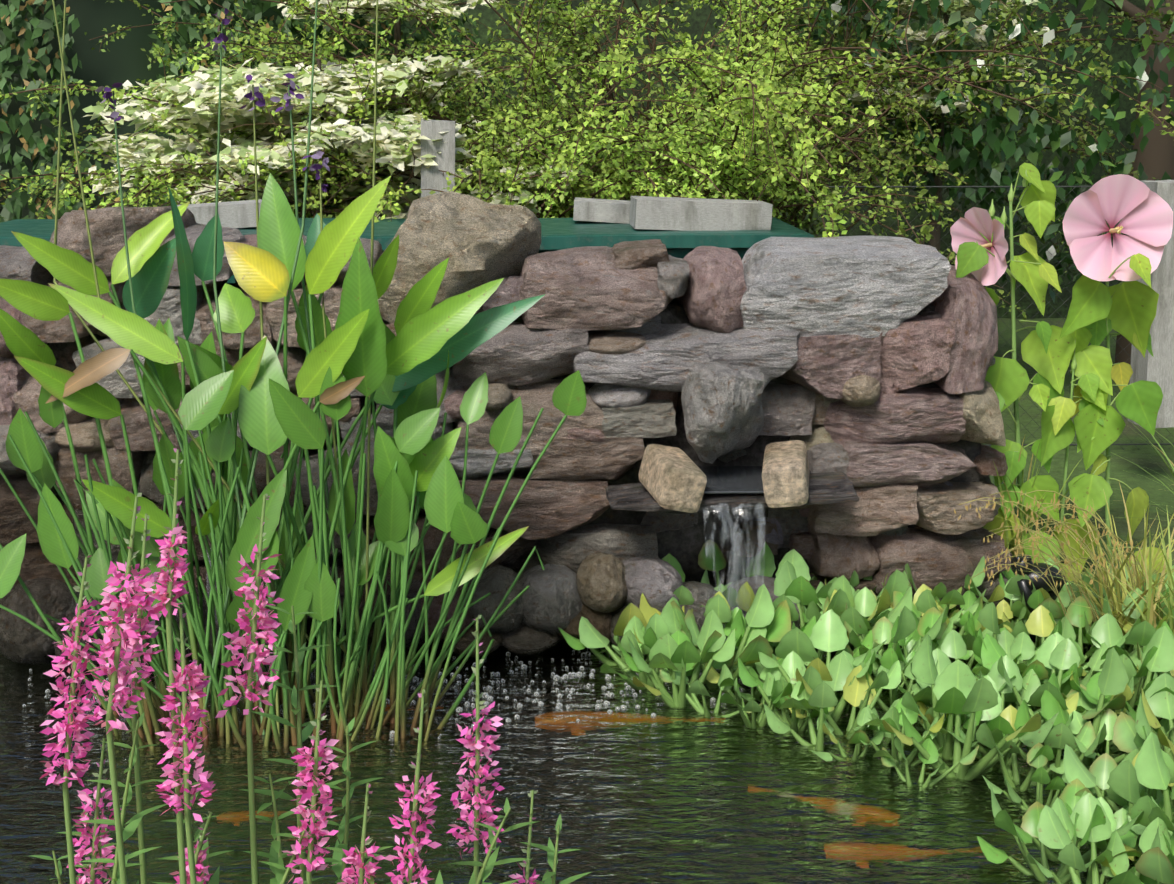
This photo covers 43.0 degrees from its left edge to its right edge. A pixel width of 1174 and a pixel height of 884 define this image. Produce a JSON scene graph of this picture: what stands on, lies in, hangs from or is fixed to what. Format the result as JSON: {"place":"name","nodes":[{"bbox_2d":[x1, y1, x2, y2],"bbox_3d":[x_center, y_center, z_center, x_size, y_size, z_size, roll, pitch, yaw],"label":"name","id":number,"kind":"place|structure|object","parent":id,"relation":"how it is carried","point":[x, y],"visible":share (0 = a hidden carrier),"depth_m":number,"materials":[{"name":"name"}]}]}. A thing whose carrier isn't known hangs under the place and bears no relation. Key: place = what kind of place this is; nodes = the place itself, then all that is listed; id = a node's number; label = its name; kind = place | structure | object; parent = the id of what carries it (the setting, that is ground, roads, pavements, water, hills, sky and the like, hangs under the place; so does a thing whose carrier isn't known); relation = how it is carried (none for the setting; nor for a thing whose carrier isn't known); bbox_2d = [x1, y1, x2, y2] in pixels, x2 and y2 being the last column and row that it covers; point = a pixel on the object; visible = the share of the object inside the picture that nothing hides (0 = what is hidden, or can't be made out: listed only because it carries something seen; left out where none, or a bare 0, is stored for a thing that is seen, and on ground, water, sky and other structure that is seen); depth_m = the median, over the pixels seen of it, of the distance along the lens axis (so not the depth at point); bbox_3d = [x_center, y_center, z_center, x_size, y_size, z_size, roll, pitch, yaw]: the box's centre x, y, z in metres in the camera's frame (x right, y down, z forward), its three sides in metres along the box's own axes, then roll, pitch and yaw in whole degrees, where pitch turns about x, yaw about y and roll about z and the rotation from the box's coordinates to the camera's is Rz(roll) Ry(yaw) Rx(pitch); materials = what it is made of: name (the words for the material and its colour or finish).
{"place":"outdoors","nodes":[
{"label":"outdoors","id":0,"kind":"place"},
{"bbox_2d":[0,0,561,222],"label":"shrub","id":1,"kind":"object","parent":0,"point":[34,143],"depth_m":6.88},
{"bbox_2d":[410,496,424,512],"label":"rock","id":2,"kind":"object","parent":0,"point":[422,510],"depth_m":3.62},
{"bbox_2d":[339,409,453,459],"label":"rock","id":3,"kind":"object","parent":2,"relation":"on","point":[387,430],"visible":0.15,"depth_m":3.58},
{"bbox_2d":[376,366,464,424],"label":"rock","id":4,"kind":"object","parent":3,"relation":"on","point":[385,416],"visible":0.04,"depth_m":3.57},
{"bbox_2d":[385,321,462,364],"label":"rock","id":5,"kind":"object","parent":4,"relation":"on","point":[390,326],"visible":0.02,"depth_m":3.54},
{"bbox_2d":[378,191,540,322],"bbox_3d":[-0.334,-0.458,3.720,0.441,0.331,0.540,-1,13,-1],"label":"rock","id":6,"kind":"object","parent":5,"relation":"on","point":[477,242],"visible":0.56,"depth_m":3.54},
{"bbox_2d":[0,623,1171,883],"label":"water","id":7,"kind":"structure","parent":0,"point":[664,795],"depth_m":2.84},
{"bbox_2d":[0,577,72,664],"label":"rock","id":8,"kind":"object","parent":7,"relation":"on","point":[22,640],"visible":0.6,"depth_m":3.46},
{"bbox_2d":[0,0,586,748],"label":"aquatic plant","id":9,"kind":"object","parent":7,"relation":"in","point":[364,349],"depth_m":3.04,"materials":[{"name":"plant"}]},
{"bbox_2d":[262,557,342,631],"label":"rock","id":10,"kind":"object","parent":7,"relation":"in","point":[339,562],"visible":0.02,"depth_m":3.68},
{"bbox_2d":[153,502,238,563],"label":"rock","id":11,"kind":"object","parent":10,"relation":"on","point":[199,553],"depth_m":3.62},
{"bbox_2d":[137,450,213,509],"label":"rock","id":12,"kind":"object","parent":11,"relation":"on","point":[147,486],"visible":0.12,"depth_m":3.59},
{"bbox_2d":[110,392,187,450],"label":"rock","id":13,"kind":"object","parent":12,"relation":"on","point":[138,429],"visible":0.33,"depth_m":3.55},
{"bbox_2d":[72,337,144,397],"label":"rock","id":14,"kind":"object","parent":13,"relation":"on","point":[114,384],"visible":0.27,"depth_m":3.52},
{"bbox_2d":[22,276,126,342],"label":"rock","id":15,"kind":"object","parent":14,"relation":"on","point":[58,331],"visible":0.27,"depth_m":3.50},
{"bbox_2d":[50,206,195,276],"bbox_3d":[-1.136,-0.489,3.655,0.312,0.189,0.461,-3,13,-3],"label":"rock","id":16,"kind":"object","parent":15,"relation":"on","point":[107,233],"visible":0.48,"depth_m":3.48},
{"bbox_2d":[119,285,203,348],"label":"rock","id":17,"kind":"object","parent":14,"relation":"on","point":[169,306],"visible":0.19,"depth_m":3.50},
{"bbox_2d":[164,223,246,285],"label":"rock","id":18,"kind":"object","parent":17,"relation":"on","point":[195,230],"visible":0.38,"depth_m":3.49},
{"bbox_2d":[207,449,308,511],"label":"rock","id":19,"kind":"object","parent":11,"relation":"on","point":[260,474],"visible":0.06,"depth_m":3.58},
{"bbox_2d":[180,413,252,449],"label":"rock","id":20,"kind":"object","parent":19,"relation":"on","point":[195,433],"visible":0.02,"depth_m":3.56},
{"bbox_2d":[177,344,249,391],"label":"rock","id":21,"kind":"object","parent":20,"relation":"on","point":[232,355],"depth_m":3.54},
{"bbox_2d":[195,283,277,348],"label":"rock","id":22,"kind":"object","parent":21,"relation":"on","point":[252,337],"visible":0.27,"depth_m":3.50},
{"bbox_2d":[276,505,371,559],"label":"rock","id":23,"kind":"object","parent":10,"relation":"on","point":[309,531],"depth_m":3.63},
{"bbox_2d":[294,442,377,515],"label":"rock","id":24,"kind":"object","parent":23,"relation":"on","point":[314,466],"visible":0.17,"depth_m":3.59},
{"bbox_2d":[275,392,360,451],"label":"rock","id":25,"kind":"object","parent":24,"relation":"on","point":[355,410],"visible":0.12,"depth_m":3.56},
{"bbox_2d":[341,372,363,395],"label":"rock","id":26,"kind":"object","parent":25,"relation":"on","point":[354,392],"visible":0.02,"depth_m":3.55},
{"bbox_2d":[266,283,342,346],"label":"rock","id":27,"kind":"object","parent":26,"relation":"on","point":[332,299],"visible":0.19,"depth_m":3.50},
{"bbox_2d":[30,448,590,883],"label":"loosestrife","id":28,"kind":"object","parent":7,"relation":"in","point":[129,627],"depth_m":1.23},
{"bbox_2d":[330,564,420,635],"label":"rock","id":29,"kind":"object","parent":7,"relation":"on","point":[416,576],"visible":0.12,"depth_m":3.66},
{"bbox_2d":[369,512,457,577],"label":"rock","id":30,"kind":"object","parent":29,"relation":"on","point":[432,539],"visible":0.1,"depth_m":3.64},
{"bbox_2d":[382,579,429,647],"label":"rock","id":31,"kind":"object","parent":7,"relation":"on","point":[415,586],"visible":0.17,"depth_m":3.49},
{"bbox_2d":[22,647,826,738],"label":"foam bubbles","id":32,"kind":"object","parent":7,"relation":"on","point":[516,715],"visible":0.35,"depth_m":3.34,"materials":[{"name":"grey"}]},
{"bbox_2d":[448,626,501,657],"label":"rock","id":33,"kind":"object","parent":7,"relation":"on","point":[464,642],"visible":0.17,"depth_m":3.48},
{"bbox_2d":[421,579,472,643],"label":"rock","id":34,"kind":"object","parent":33,"relation":"on","point":[434,610],"visible":0.19,"depth_m":3.47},
{"bbox_2d":[468,565,523,633],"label":"rock","id":35,"kind":"object","parent":33,"relation":"on","point":[496,581],"visible":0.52,"depth_m":3.48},
{"bbox_2d":[501,624,560,654],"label":"rock","id":36,"kind":"object","parent":7,"relation":"on","point":[523,639],"visible":0.44,"depth_m":3.49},
{"bbox_2d":[521,564,582,634],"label":"rock","id":37,"kind":"object","parent":36,"relation":"on","point":[552,602],"visible":0.75,"depth_m":3.49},
{"bbox_2d":[557,605,611,642],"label":"rock","id":38,"kind":"object","parent":7,"relation":"on","point":[600,623],"visible":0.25,"depth_m":3.49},
{"bbox_2d":[576,552,627,613],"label":"rock","id":39,"kind":"object","parent":38,"relation":"on","point":[601,583],"visible":0.85,"depth_m":3.49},
{"bbox_2d":[558,539,1173,883],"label":"hyacinth","id":40,"kind":"object","parent":7,"relation":"on","point":[838,610],"depth_m":3.14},
{"bbox_2d":[1010,554,1065,612],"bbox_3d":[1.099,0.340,3.628,0.144,0.156,0.090,0,13,-2],"label":"frog spitter","id":41,"kind":"object","parent":40,"relation":"on","point":[1025,587],"visible":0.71,"depth_m":3.60,"materials":[{"name":"black metal"}]},
{"bbox_2d":[609,606,625,646],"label":"rock","id":42,"kind":"object","parent":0,"point":[615,615],"visible":0.06,"depth_m":3.51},
{"bbox_2d":[623,556,682,612],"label":"rock","id":43,"kind":"object","parent":42,"relation":"on","point":[657,582],"visible":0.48,"depth_m":3.51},
{"bbox_2d":[680,581,717,630],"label":"rock","id":44,"kind":"object","parent":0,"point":[702,593],"visible":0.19,"depth_m":3.56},
{"bbox_2d":[309,318,1173,650],"bbox_3d":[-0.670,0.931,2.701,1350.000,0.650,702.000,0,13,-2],"label":"ground","id":45,"kind":"structure","parent":0,"point":[1131,476],"depth_m":5.06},
{"bbox_2d":[421,528,537,581],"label":"rock","id":46,"kind":"object","parent":45,"relation":"on","point":[515,555],"visible":0.1,"depth_m":3.67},
{"bbox_2d":[0,298,980,587],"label":"stone wall","id":47,"kind":"structure","parent":45,"relation":"on","point":[684,546],"depth_m":3.77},
{"bbox_2d":[483,276,523,310],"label":"rock","id":48,"kind":"object","parent":47,"relation":"on","point":[507,290],"visible":0.29,"depth_m":3.59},
{"bbox_2d":[681,362,763,462],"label":"rock","id":49,"kind":"object","parent":47,"relation":"on","point":[723,412],"visible":0.88,"depth_m":3.44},
{"bbox_2d":[759,384,815,435],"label":"rock","id":50,"kind":"object","parent":47,"relation":"attached to","point":[788,410],"visible":0.46,"depth_m":3.65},
{"bbox_2d":[573,323,800,391],"bbox_3d":[0.240,-0.234,3.746,0.576,0.169,0.450,1,15,0],"label":"rock","id":51,"kind":"object","parent":50,"relation":"on","point":[666,357],"visible":0.5,"depth_m":3.54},
{"bbox_2d":[588,330,645,353],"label":"rock","id":52,"kind":"object","parent":51,"relation":"on","point":[608,342],"visible":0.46,"depth_m":3.55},
{"bbox_2d":[677,246,746,332],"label":"rock","id":53,"kind":"object","parent":51,"relation":"on","point":[711,299],"visible":0.77,"depth_m":3.54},
{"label":"rock","id":54,"kind":"object","parent":47,"relation":"attached to","visible":0},
{"bbox_2d":[0,502,80,585],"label":"rock","id":55,"kind":"object","parent":54,"relation":"on","point":[36,563],"visible":0.08,"depth_m":3.62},
{"bbox_2d":[0,475,63,543],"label":"rock","id":56,"kind":"object","parent":55,"relation":"on","point":[13,516],"visible":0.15,"depth_m":3.58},
{"bbox_2d":[0,425,61,474],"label":"rock","id":57,"kind":"object","parent":56,"relation":"on","point":[8,467],"visible":0.21,"depth_m":3.52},
{"bbox_2d":[0,355,29,424],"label":"rock","id":58,"kind":"object","parent":57,"relation":"on","point":[14,375],"visible":0.08,"depth_m":3.53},
{"bbox_2d":[0,296,47,356],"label":"rock","id":59,"kind":"object","parent":58,"relation":"on","point":[12,311],"visible":0.04,"depth_m":3.49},
{"bbox_2d":[0,245,52,284],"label":"rock","id":60,"kind":"object","parent":59,"relation":"on","point":[19,263],"visible":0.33,"depth_m":3.49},
{"bbox_2d":[13,375,89,433],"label":"rock","id":61,"kind":"object","parent":57,"relation":"on","point":[26,396],"visible":0.15,"depth_m":3.54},
{"bbox_2d":[73,495,154,569],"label":"rock","id":62,"kind":"object","parent":54,"relation":"on","point":[115,549],"visible":0.1,"depth_m":3.60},
{"bbox_2d":[54,448,143,509],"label":"rock","id":63,"kind":"object","parent":62,"relation":"on","point":[118,463],"visible":0.21,"depth_m":3.57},
{"bbox_2d":[52,416,114,451],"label":"rock","id":64,"kind":"object","parent":63,"relation":"on","point":[85,436],"visible":0.21,"depth_m":3.55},
{"bbox_2d":[82,0,1051,252],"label":"dogwood","id":65,"kind":"object","parent":45,"relation":"on","point":[236,87],"depth_m":5.39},
{"bbox_2d":[520,523,657,575],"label":"rock","id":66,"kind":"object","parent":45,"relation":"on","point":[573,549],"visible":0.25,"depth_m":3.69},
{"bbox_2d":[459,471,609,539],"bbox_3d":[-0.156,0.125,3.822,0.427,0.157,0.426,0,11,-5],"label":"rock","id":67,"kind":"object","parent":66,"relation":"on","point":[545,508],"visible":0.52,"depth_m":3.63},
{"bbox_2d":[449,446,532,479],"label":"rock","id":68,"kind":"object","parent":67,"relation":"on","point":[480,463],"visible":0.27,"depth_m":3.59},
{"bbox_2d":[529,437,644,480],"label":"rock","id":69,"kind":"object","parent":67,"relation":"on","point":[613,458],"visible":0.5,"depth_m":3.60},
{"bbox_2d":[455,379,604,454],"bbox_3d":[-0.145,-0.096,3.763,0.393,0.168,0.412,1,15,-4],"label":"rock","id":70,"kind":"object","parent":69,"relation":"on","point":[536,397],"visible":0.25,"depth_m":3.58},
{"bbox_2d":[452,322,588,386],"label":"rock","id":71,"kind":"object","parent":70,"relation":"on","point":[515,353],"visible":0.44,"depth_m":3.56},
{"bbox_2d":[519,246,672,329],"bbox_3d":[0.032,-0.386,3.728,0.415,0.194,0.456,2,12,1],"label":"rock","id":72,"kind":"object","parent":71,"relation":"on","point":[589,288],"visible":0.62,"depth_m":3.53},
{"bbox_2d":[612,239,669,269],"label":"rock","id":73,"kind":"object","parent":72,"relation":"on","point":[629,255],"visible":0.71,"depth_m":3.59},
{"bbox_2d":[657,255,688,298],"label":"rock","id":74,"kind":"object","parent":72,"relation":"on","point":[673,276],"visible":0.92,"depth_m":3.52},
{"bbox_2d":[602,399,676,437],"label":"rock","id":75,"kind":"object","parent":69,"relation":"on","point":[651,419],"visible":0.54,"depth_m":3.58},
{"bbox_2d":[588,383,650,407],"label":"rock","id":76,"kind":"object","parent":75,"relation":"on","point":[609,396],"visible":0.67,"depth_m":3.58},
{"bbox_2d":[605,470,859,513],"bbox_3d":[0.340,0.118,3.566,0.586,0.032,0.250,-4,13,-2],"label":"rock","id":77,"kind":"object","parent":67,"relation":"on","point":[831,487],"visible":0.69,"depth_m":3.46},
{"bbox_2d":[638,444,706,512],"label":"rock","id":78,"kind":"object","parent":77,"relation":"on","point":[673,478],"visible":0.98,"depth_m":3.41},
{"bbox_2d":[698,466,763,493],"bbox_3d":[0.330,0.089,3.559,0.211,0.006,0.250,0,13,-2],"label":"lip film","id":79,"kind":"object","parent":77,"relation":"on","point":[732,479],"visible":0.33,"depth_m":3.55,"materials":[{"name":"grey"}]},
{"bbox_2d":[762,440,809,507],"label":"rock","id":80,"kind":"object","parent":77,"relation":"on","point":[785,475],"visible":0.98,"depth_m":3.41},
{"bbox_2d":[807,442,848,475],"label":"rock","id":81,"kind":"object","parent":77,"relation":"on","point":[828,457],"visible":0.46,"depth_m":3.62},
{"bbox_2d":[410,0,1145,318],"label":"tree","id":82,"kind":"object","parent":45,"relation":"on","point":[697,19],"depth_m":8.30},
{"bbox_2d":[809,573,913,600],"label":"rock","id":83,"kind":"object","parent":45,"relation":"on","point":[868,584],"visible":0.04,"depth_m":3.71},
{"bbox_2d":[807,524,879,579],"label":"rock","id":84,"kind":"object","parent":83,"relation":"on","point":[834,556],"visible":0.33,"depth_m":3.69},
{"bbox_2d":[807,484,918,536],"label":"rock","id":85,"kind":"object","parent":84,"relation":"on","point":[874,510],"visible":0.56,"depth_m":3.65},
{"bbox_2d":[842,441,976,486],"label":"rock","id":86,"kind":"object","parent":85,"relation":"on","point":[916,463],"visible":0.48,"depth_m":3.63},
{"bbox_2d":[824,387,965,444],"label":"rock","id":87,"kind":"object","parent":86,"relation":"on","point":[924,414],"visible":0.58,"depth_m":3.62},
{"bbox_2d":[823,396,839,406],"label":"rock","id":88,"kind":"object","parent":87,"relation":"on","point":[827,401],"visible":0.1,"depth_m":3.66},
{"bbox_2d":[780,332,882,398],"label":"rock","id":89,"kind":"object","parent":88,"relation":"on","point":[828,366],"visible":0.5,"depth_m":3.57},
{"bbox_2d":[740,236,950,337],"bbox_3d":[0.615,-0.397,3.740,0.539,0.209,0.468,0,15,-2],"label":"rock","id":90,"kind":"object","parent":89,"relation":"on","point":[868,286],"visible":0.94,"depth_m":3.54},
{"bbox_2d":[840,375,880,406],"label":"rock","id":91,"kind":"object","parent":87,"relation":"on","point":[861,390],"visible":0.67,"depth_m":3.56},
{"bbox_2d":[880,315,955,393],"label":"rock","id":92,"kind":"object","parent":87,"relation":"on","point":[915,350],"visible":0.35,"depth_m":3.57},
{"bbox_2d":[958,380,1005,445],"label":"rock","id":93,"kind":"object","parent":86,"relation":"on","point":[982,416],"visible":0.31,"depth_m":3.61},
{"bbox_2d":[929,265,997,393],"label":"rock","id":94,"kind":"object","parent":93,"relation":"on","point":[966,303],"visible":0.67,"depth_m":3.58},
{"bbox_2d":[921,572,1009,631],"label":"rock","id":95,"kind":"object","parent":45,"relation":"on","point":[987,586],"visible":0.06,"depth_m":3.70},
{"bbox_2d":[868,528,1011,593],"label":"rock","id":96,"kind":"object","parent":95,"relation":"on","point":[932,559],"visible":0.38,"depth_m":3.70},
{"bbox_2d":[915,474,1000,534],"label":"rock","id":97,"kind":"object","parent":96,"relation":"on","point":[937,504],"visible":0.52,"depth_m":3.67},
{"bbox_2d":[791,0,1173,364],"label":"broadleaf","id":98,"kind":"object","parent":45,"relation":"on","point":[1058,137],"depth_m":5.58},
{"bbox_2d":[817,186,1173,449],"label":"chain link fence","id":99,"kind":"object","parent":45,"relation":"on","point":[1006,187],"visible":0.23,"depth_m":5.09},
{"bbox_2d":[950,163,1172,580],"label":"hibiscus","id":100,"kind":"object","parent":45,"relation":"on","point":[1128,310],"depth_m":3.76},
{"bbox_2d":[954,413,1173,635],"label":"grass clumps","id":101,"kind":"object","parent":45,"relation":"on","point":[1017,547],"visible":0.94,"depth_m":3.44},
{"bbox_2d":[1128,180,1173,427],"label":"concrete post","id":102,"kind":"object","parent":45,"relation":"on","point":[1157,367],"visible":0.5,"depth_m":4.62,"materials":[{"name":"concrete"}]},
{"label":"rock","id":103,"kind":"object","parent":45,"relation":"on","visible":0},
{"bbox_2d":[640,512,697,532],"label":"rock","id":104,"kind":"object","parent":103,"relation":"on","point":[661,521],"visible":0.25,"depth_m":3.76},
{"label":"rock","id":105,"kind":"object","parent":45,"relation":"on","visible":0},
{"bbox_2d":[768,507,807,548],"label":"rock","id":106,"kind":"object","parent":105,"relation":"on","point":[792,521],"visible":0.15,"depth_m":3.77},
{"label":"terrace","id":107,"kind":"structure","parent":45,"relation":"on","visible":0},
{"bbox_2d":[0,217,813,282],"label":"liner","id":108,"kind":"object","parent":107,"relation":"on","point":[560,233],"visible":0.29,"depth_m":4.29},
{"bbox_2d":[177,199,261,227],"bbox_3d":[-1.117,-0.686,4.512,0.302,0.071,0.201,-5,13,-4],"label":"concrete block","id":109,"kind":"object","parent":108,"relation":"on","point":[237,214],"depth_m":4.42,"materials":[{"name":"concrete"}]},
{"bbox_2d":[573,197,629,223],"bbox_3d":[0.138,-0.732,4.745,0.362,0.060,0.201,4,13,0],"label":"concrete block","id":110,"kind":"object","parent":108,"relation":"on","point":[601,210],"depth_m":4.65,"materials":[{"name":"concrete"}]},
{"bbox_2d":[629,196,772,230],"bbox_3d":[0.336,-0.680,4.455,0.402,0.086,0.201,1,12,-4],"label":"concrete block","id":111,"kind":"object","parent":108,"relation":"on","point":[675,213],"depth_m":4.36,"materials":[{"name":"concrete"}]},
{"bbox_2d":[421,120,454,197],"bbox_3d":[-0.515,-0.631,5.157,0.116,0.944,0.116,0,12,-5],"label":"concrete post","id":112,"kind":"object","parent":107,"relation":"on","point":[433,177],"visible":0.31,"depth_m":5.03,"materials":[{"name":"concrete"}]},
{"bbox_2d":[0,0,1173,322],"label":"shrub","id":113,"kind":"object","parent":107,"relation":"on","point":[772,174],"depth_m":5.29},
{"bbox_2d":[751,517,782,543],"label":"rock","id":114,"kind":"object","parent":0,"point":[773,537],"visible":0.42,"depth_m":3.75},
{"bbox_2d":[734,519,777,555],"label":"rock","id":115,"kind":"object","parent":114,"relation":"on","point":[750,530],"visible":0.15,"depth_m":3.74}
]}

